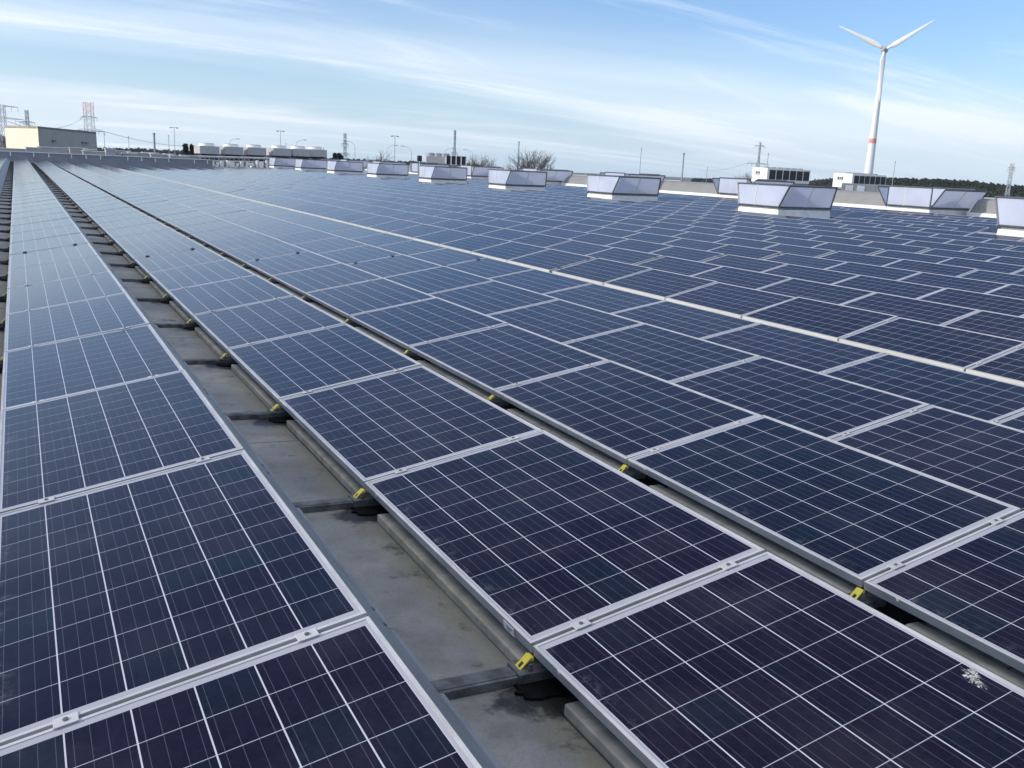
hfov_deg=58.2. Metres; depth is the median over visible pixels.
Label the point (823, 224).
solar panel
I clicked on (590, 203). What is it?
solar panel
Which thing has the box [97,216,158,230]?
solar panel
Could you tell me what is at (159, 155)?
rooftop unit
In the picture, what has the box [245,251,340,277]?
solar panel
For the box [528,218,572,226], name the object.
solar panel
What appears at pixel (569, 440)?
foot batten
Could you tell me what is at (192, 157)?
rooftop unit
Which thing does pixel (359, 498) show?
mounting rail
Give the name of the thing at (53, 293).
solar panel
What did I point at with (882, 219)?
solar panel
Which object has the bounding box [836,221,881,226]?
solar panel
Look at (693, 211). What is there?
solar panel
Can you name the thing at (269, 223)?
solar panel
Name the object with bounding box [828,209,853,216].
solar panel
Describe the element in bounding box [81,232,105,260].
wind deflector
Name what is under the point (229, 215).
solar panel
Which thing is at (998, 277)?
solar panel
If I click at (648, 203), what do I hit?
solar panel
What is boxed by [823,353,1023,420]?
solar panel
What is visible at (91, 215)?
solar panel
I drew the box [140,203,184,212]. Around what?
solar panel
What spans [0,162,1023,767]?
roof
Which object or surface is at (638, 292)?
skirting plate
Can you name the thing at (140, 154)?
rooftop unit
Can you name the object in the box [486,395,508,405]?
mounting rail
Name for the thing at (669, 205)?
solar panel
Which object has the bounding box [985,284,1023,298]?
solar panel
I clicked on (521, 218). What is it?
solar panel
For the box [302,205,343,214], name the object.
solar panel
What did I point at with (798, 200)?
smoke vent
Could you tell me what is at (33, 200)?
solar panel
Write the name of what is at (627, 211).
solar panel
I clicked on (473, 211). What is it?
solar panel
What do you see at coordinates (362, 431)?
solar panel
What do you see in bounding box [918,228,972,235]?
solar panel
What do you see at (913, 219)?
solar panel
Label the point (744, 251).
solar panel
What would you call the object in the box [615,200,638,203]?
solar panel
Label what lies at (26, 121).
power pylon
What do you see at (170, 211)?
solar panel
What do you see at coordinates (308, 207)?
solar panel
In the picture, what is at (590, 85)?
sky
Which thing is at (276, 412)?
mounting rail
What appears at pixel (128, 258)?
foot batten
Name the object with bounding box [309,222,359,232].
solar panel
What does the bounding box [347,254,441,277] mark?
solar panel
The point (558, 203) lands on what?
solar panel
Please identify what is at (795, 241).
solar panel
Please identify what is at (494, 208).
solar panel
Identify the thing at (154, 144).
utility pole
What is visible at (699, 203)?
solar panel
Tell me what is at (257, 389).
foot batten
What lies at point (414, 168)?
smoke vent
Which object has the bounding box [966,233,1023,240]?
solar panel
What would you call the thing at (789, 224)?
solar panel
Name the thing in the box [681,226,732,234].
solar panel
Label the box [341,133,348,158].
power pylon
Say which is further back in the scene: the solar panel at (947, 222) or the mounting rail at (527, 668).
the solar panel at (947, 222)
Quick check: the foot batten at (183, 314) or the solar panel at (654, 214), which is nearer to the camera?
the foot batten at (183, 314)
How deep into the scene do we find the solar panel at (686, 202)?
43.38 m
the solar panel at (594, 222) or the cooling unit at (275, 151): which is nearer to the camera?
the solar panel at (594, 222)
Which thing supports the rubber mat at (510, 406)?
on the roof
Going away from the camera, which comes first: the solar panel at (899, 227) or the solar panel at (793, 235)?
the solar panel at (793, 235)
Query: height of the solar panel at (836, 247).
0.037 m
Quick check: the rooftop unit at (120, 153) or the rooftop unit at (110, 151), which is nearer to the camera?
the rooftop unit at (110, 151)
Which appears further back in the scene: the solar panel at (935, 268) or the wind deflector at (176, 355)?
the solar panel at (935, 268)
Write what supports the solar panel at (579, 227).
on the roof
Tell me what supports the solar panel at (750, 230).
on the roof
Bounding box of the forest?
[812,177,1023,197]
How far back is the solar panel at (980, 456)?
5.61 m
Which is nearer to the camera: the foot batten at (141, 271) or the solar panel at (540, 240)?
the foot batten at (141, 271)
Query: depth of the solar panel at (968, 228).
30.21 m
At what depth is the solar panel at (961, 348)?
10.15 m
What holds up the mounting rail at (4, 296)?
attached to the roof
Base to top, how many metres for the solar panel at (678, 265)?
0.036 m
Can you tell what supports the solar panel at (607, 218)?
on the roof
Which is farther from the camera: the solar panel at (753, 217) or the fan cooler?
the fan cooler
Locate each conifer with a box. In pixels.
[182,143,189,154]
[189,144,195,154]
[336,153,343,158]
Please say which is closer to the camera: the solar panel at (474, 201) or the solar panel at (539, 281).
the solar panel at (539, 281)
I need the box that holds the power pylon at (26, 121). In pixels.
[20,110,34,125]
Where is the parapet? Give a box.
[0,151,212,168]
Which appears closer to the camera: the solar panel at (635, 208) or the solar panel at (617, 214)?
the solar panel at (617, 214)
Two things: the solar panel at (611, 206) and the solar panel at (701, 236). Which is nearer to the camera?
the solar panel at (701, 236)
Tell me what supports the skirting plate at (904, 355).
on the roof
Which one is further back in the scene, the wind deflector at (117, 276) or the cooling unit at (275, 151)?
the cooling unit at (275, 151)
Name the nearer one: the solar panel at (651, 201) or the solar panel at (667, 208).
the solar panel at (667, 208)
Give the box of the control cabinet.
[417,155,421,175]
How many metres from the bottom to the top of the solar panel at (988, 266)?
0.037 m
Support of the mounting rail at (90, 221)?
attached to the roof
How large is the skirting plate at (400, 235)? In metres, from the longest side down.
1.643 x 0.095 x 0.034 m
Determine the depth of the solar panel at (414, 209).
31.87 m
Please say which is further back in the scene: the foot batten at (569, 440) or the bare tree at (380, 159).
the bare tree at (380, 159)
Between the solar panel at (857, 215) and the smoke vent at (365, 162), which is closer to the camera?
the solar panel at (857, 215)
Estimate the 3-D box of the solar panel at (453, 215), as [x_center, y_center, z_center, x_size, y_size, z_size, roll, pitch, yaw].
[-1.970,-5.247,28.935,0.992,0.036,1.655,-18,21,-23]
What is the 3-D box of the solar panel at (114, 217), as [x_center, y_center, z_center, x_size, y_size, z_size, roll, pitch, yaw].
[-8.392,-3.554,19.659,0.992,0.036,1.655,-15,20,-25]
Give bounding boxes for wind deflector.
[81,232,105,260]
[90,244,116,274]
[99,256,130,292]
[112,273,149,316]
[127,293,175,349]
[148,321,213,398]
[179,363,275,477]
[235,437,392,628]
[336,572,501,767]
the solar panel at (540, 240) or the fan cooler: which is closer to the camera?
the solar panel at (540, 240)
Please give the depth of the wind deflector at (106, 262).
12.37 m
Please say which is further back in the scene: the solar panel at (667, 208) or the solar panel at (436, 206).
the solar panel at (667, 208)
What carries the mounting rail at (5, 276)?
attached to the roof
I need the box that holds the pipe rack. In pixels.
[198,155,269,167]
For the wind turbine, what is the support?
on the ground
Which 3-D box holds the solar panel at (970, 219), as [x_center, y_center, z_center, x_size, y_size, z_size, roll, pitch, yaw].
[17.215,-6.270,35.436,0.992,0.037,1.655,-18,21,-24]
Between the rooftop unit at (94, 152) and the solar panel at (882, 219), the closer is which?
the solar panel at (882, 219)
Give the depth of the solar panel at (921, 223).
31.94 m
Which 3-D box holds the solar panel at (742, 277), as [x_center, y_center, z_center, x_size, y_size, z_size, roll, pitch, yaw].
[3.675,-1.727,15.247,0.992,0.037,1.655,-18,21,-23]
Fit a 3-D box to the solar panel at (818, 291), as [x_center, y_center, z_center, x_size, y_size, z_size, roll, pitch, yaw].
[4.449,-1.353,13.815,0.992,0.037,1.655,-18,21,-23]
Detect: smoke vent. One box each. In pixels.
[269,157,294,167]
[295,159,326,170]
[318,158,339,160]
[327,160,362,173]
[339,159,370,168]
[367,163,408,177]
[371,161,405,163]
[409,163,449,173]
[419,165,467,183]
[457,165,503,178]
[488,169,546,190]
[519,168,572,184]
[587,174,660,201]
[600,172,664,179]
[712,177,794,197]
[737,182,837,218]
[877,185,987,215]
[994,196,1023,236]
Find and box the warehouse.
[5,125,96,150]
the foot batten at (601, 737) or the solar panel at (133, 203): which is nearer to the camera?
the foot batten at (601, 737)
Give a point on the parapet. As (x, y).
(114, 161)
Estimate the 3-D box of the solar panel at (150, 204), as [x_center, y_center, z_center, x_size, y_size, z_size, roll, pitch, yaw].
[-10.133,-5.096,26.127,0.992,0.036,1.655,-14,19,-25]
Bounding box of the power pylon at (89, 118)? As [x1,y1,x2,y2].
[80,102,102,150]
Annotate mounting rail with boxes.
[0,245,9,250]
[0,257,8,262]
[0,272,7,278]
[0,292,6,298]
[0,318,5,327]
[76,219,93,222]
[80,225,99,228]
[84,232,106,235]
[92,240,115,243]
[98,249,125,254]
[107,261,138,266]
[119,275,153,281]
[134,294,173,301]
[154,319,199,327]
[181,353,236,364]
[223,404,291,419]
[268,278,279,283]
[292,488,380,512]
[301,296,314,302]
[345,319,359,326]
[403,350,420,358]
[430,652,554,699]
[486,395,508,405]
[618,464,645,478]
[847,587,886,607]
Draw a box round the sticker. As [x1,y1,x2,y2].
[503,620,514,636]
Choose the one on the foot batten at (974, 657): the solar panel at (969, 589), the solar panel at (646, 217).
the solar panel at (969, 589)
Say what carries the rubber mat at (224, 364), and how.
on the roof
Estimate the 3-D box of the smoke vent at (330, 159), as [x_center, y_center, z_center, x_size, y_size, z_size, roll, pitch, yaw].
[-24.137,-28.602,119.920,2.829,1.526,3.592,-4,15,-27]
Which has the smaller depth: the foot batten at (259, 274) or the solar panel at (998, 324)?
the solar panel at (998, 324)
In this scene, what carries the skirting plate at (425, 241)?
on the roof
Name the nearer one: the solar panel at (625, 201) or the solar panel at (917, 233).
the solar panel at (917, 233)
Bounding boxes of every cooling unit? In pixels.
[194,143,219,159]
[218,144,243,165]
[242,144,265,167]
[267,145,290,157]
[287,146,309,158]
[308,147,326,159]
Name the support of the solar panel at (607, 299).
on the roof
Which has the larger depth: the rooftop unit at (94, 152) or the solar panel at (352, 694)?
the rooftop unit at (94, 152)
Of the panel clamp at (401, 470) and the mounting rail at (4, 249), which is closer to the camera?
the panel clamp at (401, 470)
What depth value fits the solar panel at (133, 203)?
27.52 m
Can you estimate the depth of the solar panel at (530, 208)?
34.03 m
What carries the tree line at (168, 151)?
on the ground
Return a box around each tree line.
[97,147,478,166]
[690,178,813,185]
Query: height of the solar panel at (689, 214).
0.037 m
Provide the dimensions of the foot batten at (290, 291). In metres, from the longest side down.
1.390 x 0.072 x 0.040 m
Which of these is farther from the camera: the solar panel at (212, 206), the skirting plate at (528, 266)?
the solar panel at (212, 206)
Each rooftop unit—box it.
[0,148,25,151]
[25,147,39,151]
[36,146,66,152]
[68,147,87,153]
[81,150,118,155]
[104,148,115,155]
[116,150,130,155]
[122,153,137,155]
[127,152,153,156]
[149,153,171,157]
[168,155,188,158]
[179,155,196,158]
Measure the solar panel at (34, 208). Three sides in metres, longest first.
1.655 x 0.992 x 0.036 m
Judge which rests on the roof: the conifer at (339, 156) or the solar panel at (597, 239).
the solar panel at (597, 239)
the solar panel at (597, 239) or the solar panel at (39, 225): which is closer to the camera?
the solar panel at (39, 225)
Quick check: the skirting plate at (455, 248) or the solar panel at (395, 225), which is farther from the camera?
the solar panel at (395, 225)
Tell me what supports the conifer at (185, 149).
on the ground
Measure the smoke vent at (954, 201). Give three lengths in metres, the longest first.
3.592 x 2.829 x 1.526 m
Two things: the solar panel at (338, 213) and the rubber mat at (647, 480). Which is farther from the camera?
the solar panel at (338, 213)
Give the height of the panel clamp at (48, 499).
0.033 m
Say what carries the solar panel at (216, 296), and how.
on the mounting rail at (164, 298)
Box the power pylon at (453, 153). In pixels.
[451,130,457,166]
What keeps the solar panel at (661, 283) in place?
on the roof
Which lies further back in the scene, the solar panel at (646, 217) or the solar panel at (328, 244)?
the solar panel at (646, 217)
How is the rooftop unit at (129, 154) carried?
on the roof
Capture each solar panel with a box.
[0,369,243,513]
[0,450,366,745]
[0,616,481,767]
[1,324,183,409]
[4,292,149,351]
[6,271,125,313]
[7,255,109,288]
[8,243,97,268]
[9,233,88,254]
[10,218,74,233]
[10,224,80,242]
[11,203,61,213]
[11,207,65,218]
[11,212,69,225]
[12,193,53,200]
[12,196,55,204]
[12,199,58,208]
[75,196,115,204]
[78,199,123,208]
[82,203,130,213]
[87,207,137,218]
[92,211,146,224]
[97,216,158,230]
[104,222,170,239]
[112,229,185,248]
[122,237,204,260]
[128,197,167,205]
[134,200,175,208]
[134,247,225,274]
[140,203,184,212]
[148,206,196,216]
[148,259,255,293]
[156,210,209,222]
[166,215,222,227]
[167,274,292,318]
[177,220,239,234]
[182,200,220,207]
[190,226,257,242]
[192,203,231,210]
[192,295,345,351]
[201,206,245,214]
[205,232,281,252]
[213,210,258,219]
[223,241,308,263]
[224,214,274,224]
[227,323,421,402]
[228,201,258,206]
[238,218,294,229]
[239,203,271,209]
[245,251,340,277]
[249,206,285,213]
[253,224,314,236]
[261,209,300,216]
[271,263,382,295]
[273,229,338,244]
[274,213,317,221]
[279,365,541,487]
[280,200,314,208]
[289,203,328,211]
[292,217,337,226]
[293,236,367,253]
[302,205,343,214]
[305,278,434,318]
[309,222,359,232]
[317,208,360,217]
[318,245,400,263]
[326,200,355,206]
[328,227,383,238]
[331,212,378,222]
[341,203,372,209]
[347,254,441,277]
[349,215,399,226]
[349,297,507,349]
[351,233,413,246]
[355,206,389,212]
[364,430,764,652]
[367,201,395,206]
[369,219,421,231]
[371,209,406,216]
[377,240,446,254]
[382,203,412,209]
[385,266,494,293]
[387,212,427,219]
[390,224,447,237]
[391,199,416,203]
[398,206,431,212]
[406,201,434,206]
[407,215,449,224]
[407,248,486,264]
[409,324,607,394]
[414,229,475,245]
[415,209,451,215]
[421,203,451,208]
[429,219,475,228]
[430,281,558,314]
[435,212,471,219]
[439,206,472,211]
[440,235,510,251]
[444,201,470,205]
[447,257,533,277]
[451,223,503,234]
[456,215,498,223]
[458,208,494,214]
[459,203,489,208]
[461,199,486,203]
[472,241,549,259]
[479,201,506,205]
[479,212,516,218]
[480,206,511,211]
[480,219,524,227]
[480,228,534,240]
[488,299,642,342]
[489,269,591,293]
[494,199,520,203]
[494,360,761,463]
[497,203,525,208]
[500,209,534,214]
[503,215,543,222]
[506,223,554,232]
[508,249,595,271]
[510,233,571,246]
[513,201,540,205]
[518,206,547,211]
[523,212,557,218]
[526,200,552,203]
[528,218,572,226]
[531,204,560,208]
[533,551,1023,767]
[535,228,587,238]
[538,209,571,214]
[545,240,613,254]
[545,283,665,312]
[546,202,571,205]
[546,215,586,221]
[552,206,583,211]
[554,258,652,284]
[555,223,604,231]
[556,200,582,203]
[562,212,598,217]
[564,323,760,381]
[566,204,593,208]
[569,233,626,245]
[573,218,617,226]
[574,209,609,213]
[577,202,601,205]
[585,247,662,264]
[586,206,618,210]
[586,227,640,237]
[588,215,626,221]
[598,204,626,207]
[599,211,636,217]
[602,223,648,230]
[605,239,671,252]
[605,269,717,298]
[607,202,633,205]
[611,300,758,337]
[612,209,644,213]
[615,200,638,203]
[616,218,656,225]
[619,206,649,210]
[622,232,680,243]
[626,214,665,220]
[628,415,1020,586]
[630,204,657,207]
[636,202,661,205]
[636,227,687,235]
[636,256,721,275]
[637,211,673,216]
[642,200,667,203]
[646,209,678,213]
[646,222,694,229]
[650,206,682,210]
[650,246,724,261]
[656,218,697,224]
[659,204,686,207]
[663,238,727,250]
[664,202,690,205]
[666,214,702,220]
[667,282,795,317]
[669,200,694,203]
[672,211,707,216]
[672,232,729,241]
[672,356,929,438]
[677,209,711,213]
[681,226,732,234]
[683,206,713,210]
[688,204,716,207]
[690,221,734,229]
[691,202,717,205]
[692,266,790,289]
[694,218,737,223]
[700,214,739,219]
[703,323,884,371]
[704,212,740,216]
[704,254,787,271]
[708,209,741,213]
[708,244,781,258]
[714,204,738,209]
[714,237,779,248]
[717,202,740,205]
[719,231,777,240]
[723,226,776,233]
[727,221,774,228]
[732,218,773,223]
[733,214,773,219]
[735,211,771,215]
[743,297,897,340]
[757,278,875,304]
[762,264,858,283]
[764,230,821,239]
[764,236,827,247]
[764,244,834,256]
[764,253,845,268]
[765,214,803,219]
[765,225,814,233]
[767,218,806,223]
[767,221,811,227]
[798,217,841,222]
[800,221,847,227]
[805,225,854,232]
[805,230,861,238]
[809,235,872,245]
[811,242,884,254]
[818,251,901,265]
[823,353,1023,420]
[826,262,920,279]
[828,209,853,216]
[831,207,847,209]
[831,275,944,298]
[832,217,873,222]
[832,405,1023,511]
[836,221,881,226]
[838,211,885,218]
[839,225,889,231]
[840,317,1023,371]
[841,292,979,324]
[842,207,871,209]
[845,229,901,237]
[848,209,878,212]
[851,235,914,244]
[860,241,930,252]
[861,217,902,221]
[864,511,1023,672]
[867,220,912,225]
[872,209,903,212]
[873,250,951,262]
[875,224,924,230]
[876,211,909,214]
[876,214,920,218]
[883,229,938,236]
[884,259,977,276]
[890,217,930,221]
[892,234,954,242]
[898,272,1008,292]
[899,220,943,225]
[901,211,937,214]
[903,240,973,251]
[906,224,957,230]
[908,214,948,217]
[916,217,958,221]
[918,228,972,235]
[918,288,1023,316]
[919,249,998,260]
[928,220,972,224]
[930,234,989,241]
[936,214,973,217]
[937,257,1023,273]
[939,223,988,232]
[942,310,1023,340]
[946,217,985,220]
[946,240,1013,251]
[955,220,996,224]
[959,270,1023,285]
[964,247,1023,257]
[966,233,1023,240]
[967,346,1023,382]
[969,223,1000,233]
[971,216,996,219]
[984,239,1023,246]
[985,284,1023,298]
[988,256,1023,265]
[997,412,1023,430]
[1007,246,1023,251]
[1012,270,1023,274]
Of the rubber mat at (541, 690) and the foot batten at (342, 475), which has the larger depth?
the foot batten at (342, 475)
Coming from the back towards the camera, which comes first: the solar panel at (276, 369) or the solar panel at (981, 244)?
the solar panel at (981, 244)
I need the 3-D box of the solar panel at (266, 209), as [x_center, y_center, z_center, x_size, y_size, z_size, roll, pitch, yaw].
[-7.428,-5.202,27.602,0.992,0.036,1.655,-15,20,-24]
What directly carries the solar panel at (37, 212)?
on the mounting rail
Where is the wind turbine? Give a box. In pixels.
[840,20,934,173]
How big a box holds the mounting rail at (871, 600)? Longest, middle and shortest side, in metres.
0.735 x 0.092 x 0.080 m
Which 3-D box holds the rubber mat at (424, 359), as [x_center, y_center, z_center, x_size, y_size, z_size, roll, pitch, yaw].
[-0.848,-0.208,8.005,0.243,0.010,0.254,-2,14,-27]
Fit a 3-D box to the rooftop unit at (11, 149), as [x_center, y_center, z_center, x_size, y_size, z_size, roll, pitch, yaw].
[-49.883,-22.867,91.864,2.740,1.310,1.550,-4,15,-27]
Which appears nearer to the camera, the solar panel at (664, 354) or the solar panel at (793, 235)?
the solar panel at (664, 354)
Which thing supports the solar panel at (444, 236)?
on the roof
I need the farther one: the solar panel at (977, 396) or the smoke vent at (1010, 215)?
the smoke vent at (1010, 215)
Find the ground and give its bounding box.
[502,169,708,181]
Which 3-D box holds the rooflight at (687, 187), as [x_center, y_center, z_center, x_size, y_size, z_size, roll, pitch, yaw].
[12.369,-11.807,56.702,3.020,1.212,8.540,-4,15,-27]
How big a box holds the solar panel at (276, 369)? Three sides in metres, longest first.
1.655 x 0.992 x 0.036 m
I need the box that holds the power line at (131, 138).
[94,128,175,145]
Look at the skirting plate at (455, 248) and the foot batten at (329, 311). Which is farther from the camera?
the skirting plate at (455, 248)
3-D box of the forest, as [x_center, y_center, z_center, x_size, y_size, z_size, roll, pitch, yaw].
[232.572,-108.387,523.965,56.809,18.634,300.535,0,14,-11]
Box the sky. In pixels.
[0,0,1023,185]
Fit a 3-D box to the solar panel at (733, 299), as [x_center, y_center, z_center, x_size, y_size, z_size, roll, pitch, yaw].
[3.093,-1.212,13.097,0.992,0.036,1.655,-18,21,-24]
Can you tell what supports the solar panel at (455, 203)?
on the roof
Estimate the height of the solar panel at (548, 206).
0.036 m
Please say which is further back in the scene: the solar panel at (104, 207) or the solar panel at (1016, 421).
the solar panel at (104, 207)
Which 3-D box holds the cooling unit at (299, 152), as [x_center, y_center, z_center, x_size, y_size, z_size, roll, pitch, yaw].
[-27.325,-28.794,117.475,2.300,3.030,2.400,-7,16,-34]
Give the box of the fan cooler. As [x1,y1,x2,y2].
[425,153,466,164]
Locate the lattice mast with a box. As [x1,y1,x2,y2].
[1005,163,1014,195]
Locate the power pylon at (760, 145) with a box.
[747,142,768,167]
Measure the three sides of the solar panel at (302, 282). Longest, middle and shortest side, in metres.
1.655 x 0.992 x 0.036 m
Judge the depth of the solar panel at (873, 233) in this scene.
26.17 m
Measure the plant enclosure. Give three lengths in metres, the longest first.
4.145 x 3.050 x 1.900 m
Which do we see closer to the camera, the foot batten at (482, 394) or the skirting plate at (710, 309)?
the foot batten at (482, 394)
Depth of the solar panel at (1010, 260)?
19.35 m
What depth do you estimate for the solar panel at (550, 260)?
17.40 m
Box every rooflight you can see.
[561,175,586,186]
[659,180,719,196]
[833,190,931,209]
[966,197,995,217]
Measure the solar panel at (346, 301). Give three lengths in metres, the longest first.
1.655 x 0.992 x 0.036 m
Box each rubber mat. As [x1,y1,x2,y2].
[184,327,194,329]
[216,363,237,366]
[269,417,294,422]
[351,505,388,515]
[413,357,430,362]
[499,403,525,411]
[513,677,573,700]
[635,475,667,487]
[873,602,925,624]
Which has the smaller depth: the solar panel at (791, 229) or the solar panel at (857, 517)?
the solar panel at (857, 517)
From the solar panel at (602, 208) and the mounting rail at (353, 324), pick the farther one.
the solar panel at (602, 208)
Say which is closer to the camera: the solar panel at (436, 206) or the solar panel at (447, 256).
the solar panel at (447, 256)
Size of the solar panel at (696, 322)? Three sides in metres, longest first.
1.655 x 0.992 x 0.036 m
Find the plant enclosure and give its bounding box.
[841,183,888,191]
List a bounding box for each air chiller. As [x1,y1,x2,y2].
[751,167,809,184]
[832,172,885,188]
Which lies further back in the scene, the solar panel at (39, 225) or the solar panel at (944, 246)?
the solar panel at (944, 246)
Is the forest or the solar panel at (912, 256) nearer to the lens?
the solar panel at (912, 256)
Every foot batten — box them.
[105,235,113,241]
[113,244,123,251]
[123,254,134,262]
[135,266,150,277]
[150,281,169,296]
[170,301,194,321]
[195,327,230,356]
[206,247,223,254]
[225,257,246,266]
[231,364,281,408]
[247,269,272,280]
[275,284,307,298]
[286,420,368,493]
[309,302,350,321]
[355,327,410,353]
[377,513,534,660]
[417,360,495,398]
[507,409,628,469]
[564,701,647,767]
[649,485,854,593]
[905,622,1023,689]
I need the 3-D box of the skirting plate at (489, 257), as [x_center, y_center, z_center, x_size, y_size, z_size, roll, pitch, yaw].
[-0.497,-2.556,18.701,0.034,0.095,1.643,-4,15,-27]
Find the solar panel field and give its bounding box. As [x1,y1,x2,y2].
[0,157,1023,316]
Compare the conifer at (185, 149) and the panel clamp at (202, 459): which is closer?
the panel clamp at (202, 459)
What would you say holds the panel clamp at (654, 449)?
attached to the solar panel at (857, 517)
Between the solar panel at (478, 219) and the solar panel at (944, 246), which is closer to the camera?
the solar panel at (944, 246)
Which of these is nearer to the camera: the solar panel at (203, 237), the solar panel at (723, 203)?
the solar panel at (203, 237)
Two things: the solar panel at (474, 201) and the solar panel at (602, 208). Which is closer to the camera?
the solar panel at (602, 208)
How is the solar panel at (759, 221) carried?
on the roof
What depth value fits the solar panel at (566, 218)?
29.01 m
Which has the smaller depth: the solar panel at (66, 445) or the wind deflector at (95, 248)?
the solar panel at (66, 445)
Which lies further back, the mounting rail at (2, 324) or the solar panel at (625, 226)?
the solar panel at (625, 226)
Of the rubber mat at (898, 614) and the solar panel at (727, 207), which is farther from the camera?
the solar panel at (727, 207)
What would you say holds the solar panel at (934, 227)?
on the roof
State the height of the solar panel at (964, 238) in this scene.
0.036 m
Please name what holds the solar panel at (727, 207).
on the roof
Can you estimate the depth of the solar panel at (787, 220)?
31.20 m
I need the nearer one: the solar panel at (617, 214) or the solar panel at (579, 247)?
the solar panel at (579, 247)
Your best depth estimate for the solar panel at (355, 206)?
32.54 m
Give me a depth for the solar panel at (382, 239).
19.00 m
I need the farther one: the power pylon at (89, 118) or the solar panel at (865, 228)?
the power pylon at (89, 118)
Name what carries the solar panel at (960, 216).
on the roof
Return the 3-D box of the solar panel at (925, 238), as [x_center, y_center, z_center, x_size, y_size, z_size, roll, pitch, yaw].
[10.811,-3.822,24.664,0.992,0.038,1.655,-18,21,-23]
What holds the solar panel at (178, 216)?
on the mounting rail
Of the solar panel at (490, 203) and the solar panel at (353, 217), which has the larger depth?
the solar panel at (490, 203)
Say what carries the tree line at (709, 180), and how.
on the ground
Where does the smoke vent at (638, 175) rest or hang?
on the roof
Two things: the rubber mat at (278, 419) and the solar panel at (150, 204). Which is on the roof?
the rubber mat at (278, 419)
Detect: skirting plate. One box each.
[388,232,411,238]
[412,238,438,245]
[440,245,470,252]
[471,252,506,261]
[507,260,548,271]
[552,271,602,284]
[604,283,664,299]
[665,298,740,317]
[742,316,837,340]
[839,339,963,370]
[966,369,1023,385]
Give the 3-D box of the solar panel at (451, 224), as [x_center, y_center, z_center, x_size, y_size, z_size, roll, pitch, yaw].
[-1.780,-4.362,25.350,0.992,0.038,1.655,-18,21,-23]
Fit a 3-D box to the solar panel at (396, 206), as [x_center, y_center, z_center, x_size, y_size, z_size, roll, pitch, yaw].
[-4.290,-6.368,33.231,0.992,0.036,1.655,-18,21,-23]
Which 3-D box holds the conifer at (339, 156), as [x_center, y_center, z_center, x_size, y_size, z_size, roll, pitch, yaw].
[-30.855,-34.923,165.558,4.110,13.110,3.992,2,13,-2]
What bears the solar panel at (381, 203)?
on the roof
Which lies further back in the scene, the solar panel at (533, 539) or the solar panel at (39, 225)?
the solar panel at (39, 225)
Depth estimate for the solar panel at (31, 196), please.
24.67 m
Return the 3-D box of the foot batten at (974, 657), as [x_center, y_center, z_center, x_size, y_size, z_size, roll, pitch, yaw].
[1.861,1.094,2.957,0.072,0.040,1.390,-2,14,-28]
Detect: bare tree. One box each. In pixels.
[360,150,393,161]
[450,154,496,166]
[504,150,554,169]
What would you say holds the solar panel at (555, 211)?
on the roof
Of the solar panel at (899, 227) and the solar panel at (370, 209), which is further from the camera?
the solar panel at (370, 209)
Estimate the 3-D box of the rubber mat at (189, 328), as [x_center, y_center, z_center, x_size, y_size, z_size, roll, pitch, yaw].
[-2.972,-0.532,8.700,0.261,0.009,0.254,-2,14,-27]
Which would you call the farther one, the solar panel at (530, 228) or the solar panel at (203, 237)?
the solar panel at (530, 228)
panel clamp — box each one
[38,496,54,503]
[52,711,78,729]
[195,456,209,462]
[295,628,318,641]
[393,468,407,473]
[506,435,519,440]
[570,618,591,629]
[648,447,660,451]
[718,560,737,569]
[886,561,904,569]
[988,517,1004,524]
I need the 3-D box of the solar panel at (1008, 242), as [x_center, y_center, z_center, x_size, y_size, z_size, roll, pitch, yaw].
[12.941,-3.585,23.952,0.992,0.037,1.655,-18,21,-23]
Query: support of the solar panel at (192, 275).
on the mounting rail at (145, 279)
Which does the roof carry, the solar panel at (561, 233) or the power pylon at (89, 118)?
the solar panel at (561, 233)
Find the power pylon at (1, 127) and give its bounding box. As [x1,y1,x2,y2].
[0,105,22,147]
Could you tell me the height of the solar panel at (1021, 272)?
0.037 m
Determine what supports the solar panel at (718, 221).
on the roof
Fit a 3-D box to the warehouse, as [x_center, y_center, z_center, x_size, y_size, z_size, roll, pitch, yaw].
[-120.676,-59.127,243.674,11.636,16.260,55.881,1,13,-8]
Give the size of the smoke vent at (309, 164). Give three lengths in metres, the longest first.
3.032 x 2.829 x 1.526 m
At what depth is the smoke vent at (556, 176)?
69.39 m
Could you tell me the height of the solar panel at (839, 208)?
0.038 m
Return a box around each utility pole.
[153,133,155,152]
[681,153,684,180]
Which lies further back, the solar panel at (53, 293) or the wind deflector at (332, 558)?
the solar panel at (53, 293)
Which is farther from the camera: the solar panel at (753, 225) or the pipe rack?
the pipe rack
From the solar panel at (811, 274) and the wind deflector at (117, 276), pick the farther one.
the solar panel at (811, 274)
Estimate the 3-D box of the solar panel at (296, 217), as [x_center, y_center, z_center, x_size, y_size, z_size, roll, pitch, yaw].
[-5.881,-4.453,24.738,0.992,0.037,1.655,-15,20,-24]
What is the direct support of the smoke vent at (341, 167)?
on the roof
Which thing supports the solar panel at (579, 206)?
on the roof
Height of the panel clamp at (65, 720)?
0.033 m
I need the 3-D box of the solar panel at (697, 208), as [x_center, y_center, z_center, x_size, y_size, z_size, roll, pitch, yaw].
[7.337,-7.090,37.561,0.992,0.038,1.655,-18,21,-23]
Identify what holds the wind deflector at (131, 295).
attached to the roof
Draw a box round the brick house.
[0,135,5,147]
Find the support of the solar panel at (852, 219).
on the roof
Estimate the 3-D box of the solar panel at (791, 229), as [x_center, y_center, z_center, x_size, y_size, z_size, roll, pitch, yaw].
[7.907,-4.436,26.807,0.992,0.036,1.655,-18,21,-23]

